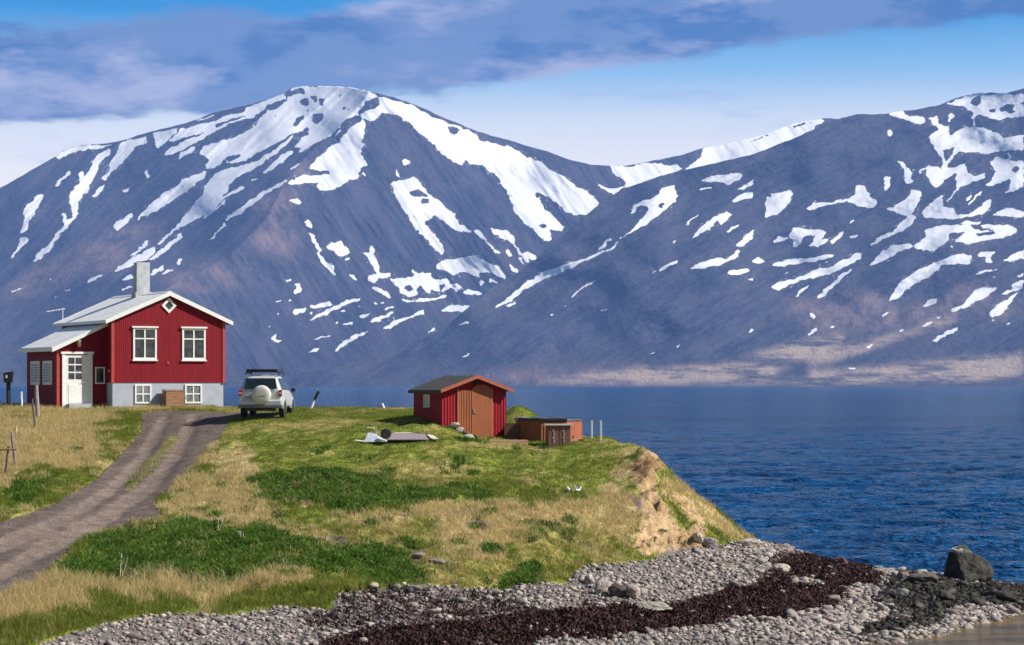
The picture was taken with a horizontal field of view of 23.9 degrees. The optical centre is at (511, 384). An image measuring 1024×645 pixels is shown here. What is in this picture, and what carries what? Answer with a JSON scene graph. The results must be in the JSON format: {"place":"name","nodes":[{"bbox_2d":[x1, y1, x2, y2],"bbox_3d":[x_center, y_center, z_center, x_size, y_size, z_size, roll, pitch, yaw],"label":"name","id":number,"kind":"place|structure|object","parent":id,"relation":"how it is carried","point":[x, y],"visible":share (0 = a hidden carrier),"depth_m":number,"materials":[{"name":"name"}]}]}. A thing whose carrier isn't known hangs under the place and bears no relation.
{"place":"outdoors","nodes":[
{"label":"outdoors","id":0,"kind":"place"},
{"bbox_2d":[0,411,284,592],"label":"gravel track","id":1,"kind":"structure","parent":0,"point":[38,540],"depth_m":79.03,"materials":[{"name":"gravel"}]},
{"bbox_2d":[238,369,294,416],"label":"parked car","id":2,"kind":"object","parent":1,"relation":"on","point":[264,392],"visible":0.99,"depth_m":96.04,"materials":[{"name":"white paint"}]},
{"bbox_2d":[0,86,837,386],"bbox_3d":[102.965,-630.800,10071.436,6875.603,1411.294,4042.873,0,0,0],"label":"mountain with snowfields","id":3,"kind":"structure","parent":0,"point":[302,230],"depth_m":9952.49,"materials":[{"name":"stone"}]},
{"bbox_2d":[0,402,1020,644],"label":"ground","id":4,"kind":"structure","parent":0,"point":[640,473],"depth_m":79.31,"materials":[{"name":"plant"}]},
{"bbox_2d":[3,372,13,406],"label":"letterbox post","id":5,"kind":"object","parent":4,"relation":"on","point":[8,378],"visible":0.94,"depth_m":103.36,"materials":[{"name":"black plastic"}]},
{"bbox_2d":[0,446,16,472],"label":"fence post","id":6,"kind":"object","parent":4,"relation":"on","point":[7,454],"visible":0.82,"depth_m":81.93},
{"bbox_2d":[11,433,16,464],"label":"fence post","id":7,"kind":"object","parent":4,"relation":"on","point":[13,451],"visible":0.71,"depth_m":83.52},
{"bbox_2d":[32,399,35,426],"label":"fence post","id":8,"kind":"object","parent":4,"relation":"on","point":[33,413],"visible":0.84,"depth_m":95.78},
{"bbox_2d":[34,385,39,418],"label":"fence post","id":9,"kind":"object","parent":4,"relation":"on","point":[37,406],"visible":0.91,"depth_m":98.94,"materials":[{"name":"wood"}]},
{"bbox_2d":[18,261,232,408],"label":"red house","id":10,"kind":"structure","parent":4,"relation":"on","point":[141,344],"depth_m":104.80,"materials":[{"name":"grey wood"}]},
{"bbox_2d":[30,361,39,384],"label":"side window","id":11,"kind":"structure","parent":10,"relation":"in","point":[34,365],"depth_m":106.30,"materials":[{"name":"grey glass"}]},
{"bbox_2d":[42,361,51,384],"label":"side window","id":12,"kind":"structure","parent":10,"relation":"in","point":[46,365],"depth_m":104.74,"materials":[{"name":"grey glass"}]},
{"bbox_2d":[66,355,87,403],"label":"door","id":13,"kind":"structure","parent":10,"relation":"in","point":[76,365],"depth_m":103.83,"materials":[{"name":"white paint"}]},
{"bbox_2d":[95,367,104,383],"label":"porch window","id":14,"kind":"structure","parent":10,"relation":"in","point":[99,371],"depth_m":104.37,"materials":[{"name":"white glass"}]},
{"bbox_2d":[135,384,150,403],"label":"basement window","id":15,"kind":"structure","parent":10,"relation":"in","point":[142,391],"depth_m":104.44,"materials":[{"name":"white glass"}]},
{"bbox_2d":[131,326,158,360],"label":"window","id":16,"kind":"structure","parent":10,"relation":"in","point":[144,337],"depth_m":104.44,"materials":[{"name":"white glass"}]},
{"bbox_2d":[161,298,176,312],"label":"gable window","id":17,"kind":"structure","parent":10,"relation":"in","point":[168,305],"depth_m":104.98,"materials":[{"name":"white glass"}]},
{"bbox_2d":[185,384,201,402],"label":"basement window","id":18,"kind":"structure","parent":10,"relation":"in","point":[193,392],"depth_m":105.52,"materials":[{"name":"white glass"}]},
{"bbox_2d":[181,327,206,360],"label":"window","id":19,"kind":"structure","parent":10,"relation":"in","point":[193,338],"depth_m":105.49,"materials":[{"name":"white glass"}]},
{"bbox_2d":[162,390,185,406],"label":"wooden box","id":20,"kind":"object","parent":4,"relation":"on","point":[173,397],"visible":0.92,"depth_m":104.49,"materials":[{"name":"wood"}]},
{"bbox_2d":[0,432,580,607],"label":"leafy weeds","id":21,"kind":"object","parent":4,"relation":"on","point":[162,548],"visible":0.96,"depth_m":71.82,"materials":[{"name":"green plant"}]},
{"bbox_2d":[310,391,319,407],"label":"marker post","id":22,"kind":"object","parent":4,"relation":"on","point":[315,398],"visible":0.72,"depth_m":103.96,"materials":[{"name":"white paint"}]},
{"bbox_2d":[355,427,390,441],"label":"wheelbarrow","id":23,"kind":"object","parent":4,"relation":"on","point":[374,437],"visible":1,"depth_m":87.94,"materials":[{"name":"white metal"}]},
{"bbox_2d":[369,582,378,587],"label":"boulder","id":24,"kind":"object","parent":4,"relation":"on","point":[374,584],"visible":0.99,"depth_m":67.89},
{"bbox_2d":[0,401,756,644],"bbox_3d":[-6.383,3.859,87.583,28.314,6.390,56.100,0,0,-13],"label":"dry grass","id":25,"kind":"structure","parent":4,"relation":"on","point":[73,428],"depth_m":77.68,"materials":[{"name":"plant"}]},
{"bbox_2d":[382,432,438,439],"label":"lying board","id":26,"kind":"object","parent":4,"relation":"on","point":[402,436],"visible":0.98,"depth_m":88.92,"materials":[{"name":"wood"}]},
{"bbox_2d":[411,552,426,557],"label":"boulder","id":27,"kind":"object","parent":4,"relation":"on","point":[418,555],"visible":1,"depth_m":71.69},
{"bbox_2d":[428,558,444,563],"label":"boulder","id":28,"kind":"object","parent":4,"relation":"on","point":[437,561],"visible":0.98,"depth_m":71.09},
{"bbox_2d":[448,422,459,427],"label":"edging stone","id":29,"kind":"object","parent":4,"relation":"on","point":[454,425],"visible":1,"depth_m":92.37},
{"bbox_2d":[455,427,463,431],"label":"edging stone","id":30,"kind":"object","parent":4,"relation":"on","point":[459,429],"visible":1,"depth_m":92.41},
{"bbox_2d":[408,375,513,436],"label":"red shed","id":31,"kind":"structure","parent":4,"relation":"on","point":[473,404],"depth_m":93.00,"materials":[{"name":"red painted wood"},{"name":"brown wood"},{"name":"dark felt"}]},
{"bbox_2d":[423,394,429,406],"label":"side window","id":32,"kind":"structure","parent":31,"relation":"in","point":[426,397],"depth_m":93.49,"materials":[{"name":"grey glass"}]},
{"bbox_2d":[459,390,471,433],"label":"door","id":33,"kind":"structure","parent":31,"relation":"in","point":[465,396],"depth_m":92.71,"materials":[{"name":"wood"}]},
{"bbox_2d":[472,385,490,436],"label":"door","id":34,"kind":"structure","parent":31,"relation":"in","point":[481,394],"depth_m":93.01,"materials":[{"name":"wood"}]},
{"bbox_2d":[482,440,527,445],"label":"plank walkway","id":35,"kind":"structure","parent":4,"relation":"on","point":[523,442],"depth_m":90.30,"materials":[{"name":"wood"}]},
{"bbox_2d":[39,501,1023,644],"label":"shingle","id":36,"kind":"object","parent":4,"relation":"on","point":[861,590],"visible":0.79,"depth_m":68.78,"materials":[{"name":"stone"}]},
{"bbox_2d":[106,640,115,644],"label":"beach stone","id":37,"kind":"object","parent":36,"relation":"on","point":[109,642],"visible":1,"depth_m":59.54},
{"bbox_2d":[126,633,141,638],"bbox_3d":[-9.493,6.325,60.781,0.395,0.188,0.241,0,0,-15],"label":"beach stone","id":38,"kind":"object","parent":36,"relation":"on","point":[134,635],"visible":1,"depth_m":60.68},
{"bbox_2d":[196,628,206,634],"bbox_3d":[-7.908,6.325,61.665,0.297,0.203,0.155,34,49,13],"label":"beach stone","id":39,"kind":"object","parent":36,"relation":"on","point":[199,631],"visible":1,"depth_m":61.60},
{"bbox_2d":[199,612,208,616],"bbox_3d":[-8.081,6.057,63.569,0.304,0.128,0.235,23,-18,-7],"label":"beach stone","id":40,"kind":"object","parent":36,"relation":"on","point":[203,614],"visible":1,"depth_m":63.48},
{"bbox_2d":[211,616,223,621],"bbox_3d":[-7.723,6.155,63.498,0.363,0.130,0.303,-3,8,25],"label":"beach stone","id":41,"kind":"object","parent":36,"relation":"on","point":[218,618],"visible":1,"depth_m":63.41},
{"bbox_2d":[234,624,245,629],"bbox_3d":[-7.056,6.308,62.758,0.313,0.135,0.376,-8,10,11],"label":"beach stone","id":42,"kind":"object","parent":36,"relation":"on","point":[238,627],"visible":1,"depth_m":62.65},
{"bbox_2d":[242,640,252,644],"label":"beach stone","id":43,"kind":"object","parent":36,"relation":"on","point":[246,642],"visible":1,"depth_m":61.01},
{"bbox_2d":[276,611,285,616],"bbox_3d":[-6.169,6.153,64.481,0.259,0.201,0.330,21,29,24],"label":"beach stone","id":44,"kind":"object","parent":36,"relation":"on","point":[279,613],"visible":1,"depth_m":64.42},
{"bbox_2d":[391,584,400,588],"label":"beach stone","id":45,"kind":"object","parent":36,"relation":"on","point":[396,586],"visible":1,"depth_m":68.16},
{"bbox_2d":[405,585,422,593],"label":"boulder","id":46,"kind":"object","parent":36,"relation":"on","point":[415,588],"visible":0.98,"depth_m":68.07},
{"bbox_2d":[410,602,418,606],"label":"beach stone","id":47,"kind":"object","parent":36,"relation":"on","point":[414,604],"visible":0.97,"depth_m":66.57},
{"bbox_2d":[454,597,466,602],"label":"beach stone","id":48,"kind":"object","parent":36,"relation":"on","point":[460,599],"visible":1,"depth_m":67.69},
{"bbox_2d":[489,589,500,593],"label":"beach stone","id":49,"kind":"object","parent":36,"relation":"on","point":[496,590],"visible":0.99,"depth_m":69.42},
{"bbox_2d":[561,634,567,640],"bbox_3d":[1.371,6.677,63.429,0.174,0.274,0.264,19,-28,6],"label":"beach stone","id":50,"kind":"object","parent":36,"relation":"on","point":[564,637],"visible":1,"depth_m":63.34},
{"bbox_2d":[585,573,594,583],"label":"boulder","id":51,"kind":"object","parent":36,"relation":"on","point":[589,579],"visible":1,"depth_m":71.28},
{"bbox_2d":[594,578,610,594],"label":"boulder","id":52,"kind":"object","parent":36,"relation":"on","point":[602,585],"visible":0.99,"depth_m":70.10,"materials":[{"name":"stone"}]},
{"bbox_2d":[608,583,626,596],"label":"boulder","id":53,"kind":"object","parent":36,"relation":"on","point":[616,589],"visible":1,"depth_m":69.80,"materials":[{"name":"stone"}]},
{"bbox_2d":[624,584,640,598],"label":"boulder","id":54,"kind":"object","parent":36,"relation":"on","point":[633,592],"visible":1,"depth_m":69.83,"materials":[{"name":"stone"}]},
{"bbox_2d":[642,640,653,644],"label":"beach stone","id":55,"kind":"object","parent":36,"relation":"on","point":[650,642],"visible":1,"depth_m":63.62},
{"bbox_2d":[644,626,652,633],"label":"beach stone","id":56,"kind":"object","parent":36,"relation":"on","point":[647,630],"visible":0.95,"depth_m":65.29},
{"bbox_2d":[635,601,671,610],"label":"boulder","id":57,"kind":"object","parent":36,"relation":"on","point":[660,606],"visible":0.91,"depth_m":68.70,"materials":[{"name":"stone"}]},
{"bbox_2d":[668,627,677,631],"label":"beach stone","id":58,"kind":"object","parent":36,"relation":"on","point":[671,629],"visible":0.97,"depth_m":65.88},
{"bbox_2d":[681,579,690,584],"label":"beach stone","id":59,"kind":"object","parent":36,"relation":"on","point":[685,581],"visible":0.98,"depth_m":74.06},
{"bbox_2d":[705,571,713,576],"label":"beach stone","id":60,"kind":"object","parent":36,"relation":"on","point":[710,573],"visible":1,"depth_m":75.71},
{"bbox_2d":[704,639,716,644],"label":"beach stone","id":61,"kind":"object","parent":36,"relation":"on","point":[710,642],"visible":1,"depth_m":64.15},
{"bbox_2d":[725,639,736,644],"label":"beach stone","id":62,"kind":"object","parent":36,"relation":"on","point":[731,641],"visible":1,"depth_m":64.12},
{"bbox_2d":[728,621,737,626],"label":"beach stone","id":63,"kind":"object","parent":36,"relation":"on","point":[732,624],"visible":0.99,"depth_m":67.17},
{"bbox_2d":[728,580,738,584],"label":"beach stone","id":64,"kind":"object","parent":36,"relation":"on","point":[731,582],"visible":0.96,"depth_m":74.08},
{"bbox_2d":[738,564,748,569],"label":"beach stone","id":65,"kind":"object","parent":36,"relation":"on","point":[744,566],"visible":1,"depth_m":77.28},
{"bbox_2d":[735,538,758,547],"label":"boulder","id":66,"kind":"object","parent":36,"relation":"on","point":[753,543],"visible":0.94,"depth_m":81.50,"materials":[{"name":"stone"}]},
{"bbox_2d":[752,551,761,555],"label":"beach stone","id":67,"kind":"object","parent":36,"relation":"on","point":[759,553],"visible":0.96,"depth_m":80.50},
{"bbox_2d":[754,557,764,563],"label":"beach stone","id":68,"kind":"object","parent":36,"relation":"on","point":[759,560],"visible":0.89,"depth_m":79.09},
{"bbox_2d":[756,616,763,620],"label":"beach stone","id":69,"kind":"object","parent":36,"relation":"on","point":[760,618],"visible":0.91,"depth_m":68.17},
{"bbox_2d":[762,552,772,557],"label":"beach stone","id":70,"kind":"object","parent":36,"relation":"on","point":[764,554],"visible":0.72,"depth_m":80.76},
{"bbox_2d":[764,616,775,620],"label":"beach stone","id":71,"kind":"object","parent":36,"relation":"on","point":[768,618],"visible":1,"depth_m":68.06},
{"bbox_2d":[770,635,779,639],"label":"beach stone","id":72,"kind":"object","parent":36,"relation":"on","point":[775,637],"visible":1,"depth_m":65.23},
{"bbox_2d":[770,564,789,572],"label":"boulder","id":73,"kind":"object","parent":36,"relation":"on","point":[782,567],"visible":0.9,"depth_m":77.87,"materials":[{"name":"stone"}]},
{"bbox_2d":[784,609,797,615],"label":"beach stone","id":74,"kind":"object","parent":36,"relation":"on","point":[790,612],"visible":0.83,"depth_m":69.59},
{"bbox_2d":[815,619,827,624],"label":"beach stone","id":75,"kind":"object","parent":36,"relation":"on","point":[824,621],"visible":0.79,"depth_m":68.10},
{"bbox_2d":[821,605,832,609],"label":"beach stone","id":76,"kind":"object","parent":36,"relation":"on","point":[828,607],"visible":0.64,"depth_m":71.56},
{"bbox_2d":[825,617,835,621],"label":"beach stone","id":77,"kind":"object","parent":36,"relation":"on","point":[830,619],"visible":0.8,"depth_m":68.90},
{"bbox_2d":[827,640,838,644],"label":"beach stone","id":78,"kind":"object","parent":36,"relation":"on","point":[830,642],"visible":0.99,"depth_m":64.88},
{"bbox_2d":[827,595,840,599],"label":"beach stone","id":79,"kind":"object","parent":36,"relation":"on","point":[836,597],"visible":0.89,"depth_m":73.59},
{"bbox_2d":[830,556,847,564],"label":"boulder","id":80,"kind":"object","parent":36,"relation":"on","point":[841,560],"visible":0.84,"depth_m":81.96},
{"bbox_2d":[848,604,857,609],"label":"beach stone","id":81,"kind":"object","parent":36,"relation":"on","point":[851,606],"visible":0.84,"depth_m":72.35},
{"bbox_2d":[847,625,861,633],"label":"beach stone","id":82,"kind":"object","parent":36,"relation":"on","point":[850,628],"visible":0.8,"depth_m":67.22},
{"bbox_2d":[855,612,868,619],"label":"beach stone","id":83,"kind":"object","parent":36,"relation":"on","point":[862,615],"visible":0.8,"depth_m":69.76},
{"bbox_2d":[877,605,885,611],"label":"beach stone","id":84,"kind":"object","parent":36,"relation":"on","point":[881,607],"visible":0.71,"depth_m":71.65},
{"bbox_2d":[879,630,888,636],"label":"beach stone","id":85,"kind":"object","parent":36,"relation":"on","point":[883,632],"visible":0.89,"depth_m":66.85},
{"bbox_2d":[887,626,902,631],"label":"beach stone","id":86,"kind":"object","parent":36,"relation":"on","point":[895,628],"visible":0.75,"depth_m":67.76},
{"bbox_2d":[889,637,901,641],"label":"beach stone","id":87,"kind":"object","parent":36,"relation":"on","point":[898,639],"visible":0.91,"depth_m":65.66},
{"bbox_2d":[891,588,908,596],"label":"boulder","id":88,"kind":"object","parent":36,"relation":"on","point":[899,592],"visible":0.98,"depth_m":74.75,"materials":[{"name":"stone"}]},
{"bbox_2d":[896,571,909,581],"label":"boulder","id":89,"kind":"object","parent":36,"relation":"on","point":[902,576],"visible":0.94,"depth_m":77.97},
{"bbox_2d":[911,601,925,607],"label":"beach stone","id":90,"kind":"object","parent":36,"relation":"on","point":[916,604],"visible":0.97,"depth_m":72.19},
{"bbox_2d":[908,572,938,582],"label":"boulder","id":91,"kind":"object","parent":36,"relation":"on","point":[925,577],"visible":0.89,"depth_m":77.78,"materials":[{"name":"stone"}]},
{"bbox_2d":[928,595,935,601],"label":"beach stone","id":92,"kind":"object","parent":36,"relation":"on","point":[932,598],"visible":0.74,"depth_m":73.47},
{"bbox_2d":[932,628,945,634],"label":"beach stone","id":93,"kind":"object","parent":36,"relation":"on","point":[938,630],"visible":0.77,"depth_m":67.61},
{"bbox_2d":[944,609,959,615],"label":"beach stone","id":94,"kind":"object","parent":36,"relation":"on","point":[952,611],"visible":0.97,"depth_m":71.39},
{"bbox_2d":[947,624,958,628],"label":"beach stone","id":95,"kind":"object","parent":36,"relation":"on","point":[954,626],"visible":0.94,"depth_m":69.33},
{"bbox_2d":[952,605,963,609],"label":"beach stone","id":96,"kind":"object","parent":36,"relation":"on","point":[959,607],"visible":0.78,"depth_m":72.13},
{"bbox_2d":[957,581,968,585],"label":"beach stone","id":97,"kind":"object","parent":36,"relation":"on","point":[962,582],"visible":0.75,"depth_m":78.06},
{"bbox_2d":[943,544,993,581],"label":"boulder","id":98,"kind":"object","parent":36,"relation":"on","point":[963,562],"visible":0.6,"depth_m":79.91,"materials":[{"name":"stone"}]},
{"bbox_2d":[962,617,974,621],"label":"beach stone","id":99,"kind":"object","parent":36,"relation":"on","point":[969,619],"visible":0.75,"depth_m":70.71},
{"bbox_2d":[963,623,973,628],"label":"beach stone","id":100,"kind":"object","parent":36,"relation":"on","point":[968,626],"visible":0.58,"depth_m":69.38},
{"bbox_2d":[963,603,974,607],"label":"beach stone","id":101,"kind":"object","parent":36,"relation":"on","point":[972,605],"visible":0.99,"depth_m":73.22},
{"bbox_2d":[991,616,1001,621],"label":"beach stone","id":102,"kind":"object","parent":36,"relation":"on","point":[996,618],"visible":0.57,"depth_m":71.47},
{"bbox_2d":[981,590,1020,600],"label":"boulder","id":103,"kind":"object","parent":36,"relation":"on","point":[1007,595],"visible":0.92,"depth_m":76.03,"materials":[{"name":"stone"}]},
{"bbox_2d":[1007,607,1020,613],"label":"beach stone","id":104,"kind":"object","parent":36,"relation":"on","point":[1011,610],"visible":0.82,"depth_m":73.62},
{"bbox_2d":[1013,599,1022,604],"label":"beach stone","id":105,"kind":"object","parent":36,"relation":"on","point":[1018,601],"visible":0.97,"depth_m":75.94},
{"bbox_2d":[504,417,581,440],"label":"hot tub","id":106,"kind":"object","parent":4,"relation":"on","point":[529,428],"visible":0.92,"depth_m":92.55,"materials":[{"name":"brown wood"}]},
{"bbox_2d":[543,424,572,446],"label":"bin cabinet","id":107,"kind":"object","parent":4,"relation":"on","point":[558,434],"visible":0.9,"depth_m":90.64,"materials":[{"name":"paint"}]},
{"bbox_2d":[591,420,601,440],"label":"rope posts","id":108,"kind":"object","parent":4,"relation":"on","point":[600,429],"visible":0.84,"depth_m":91.47,"materials":[{"name":"white paint"}]},
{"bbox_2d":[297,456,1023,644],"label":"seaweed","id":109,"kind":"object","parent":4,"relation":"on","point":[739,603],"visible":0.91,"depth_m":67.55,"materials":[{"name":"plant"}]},
{"bbox_2d":[692,532,702,543],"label":"boulder","id":110,"kind":"object","parent":4,"relation":"on","point":[697,536],"visible":1,"depth_m":79.38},
{"bbox_2d":[702,537,717,548],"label":"boulder","id":111,"kind":"object","parent":4,"relation":"on","point":[711,543],"visible":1,"depth_m":79.51,"materials":[{"name":"stone"}]},
{"bbox_2d":[938,590,954,600],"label":"boulder","id":112,"kind":"object","parent":4,"relation":"on","point":[945,594],"visible":1,"depth_m":73.54,"materials":[{"name":"stone"}]},
{"bbox_2d":[970,598,985,606],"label":"boulder","id":113,"kind":"object","parent":4,"relation":"on","point":[979,601],"visible":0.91,"depth_m":73.81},
{"bbox_2d":[0,387,1023,583],"bbox_3d":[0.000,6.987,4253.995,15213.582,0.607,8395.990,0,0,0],"label":"sea water","id":114,"kind":"structure","parent":0,"point":[917,478],"depth_m":242.87,"materials":[{"name":"liquid"}]},
{"bbox_2d":[0,0,1023,187],"label":"sky","id":115,"kind":"structure","parent":0,"point":[592,82],"materials":[{"name":"blue"}]},
{"bbox_2d":[223,88,1023,386],"bbox_3d":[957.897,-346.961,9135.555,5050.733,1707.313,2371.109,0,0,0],"label":"mountain across the fjord","id":116,"kind":"structure","parent":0,"point":[871,250],"depth_m":8514.94,"materials":[{"name":"stone"}]},
{"bbox_2d":[850,612,1023,644],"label":"shallow pool water","id":117,"kind":"structure","parent":0,"point":[1008,630],"depth_m":67.10,"materials":[{"name":"liquid"}]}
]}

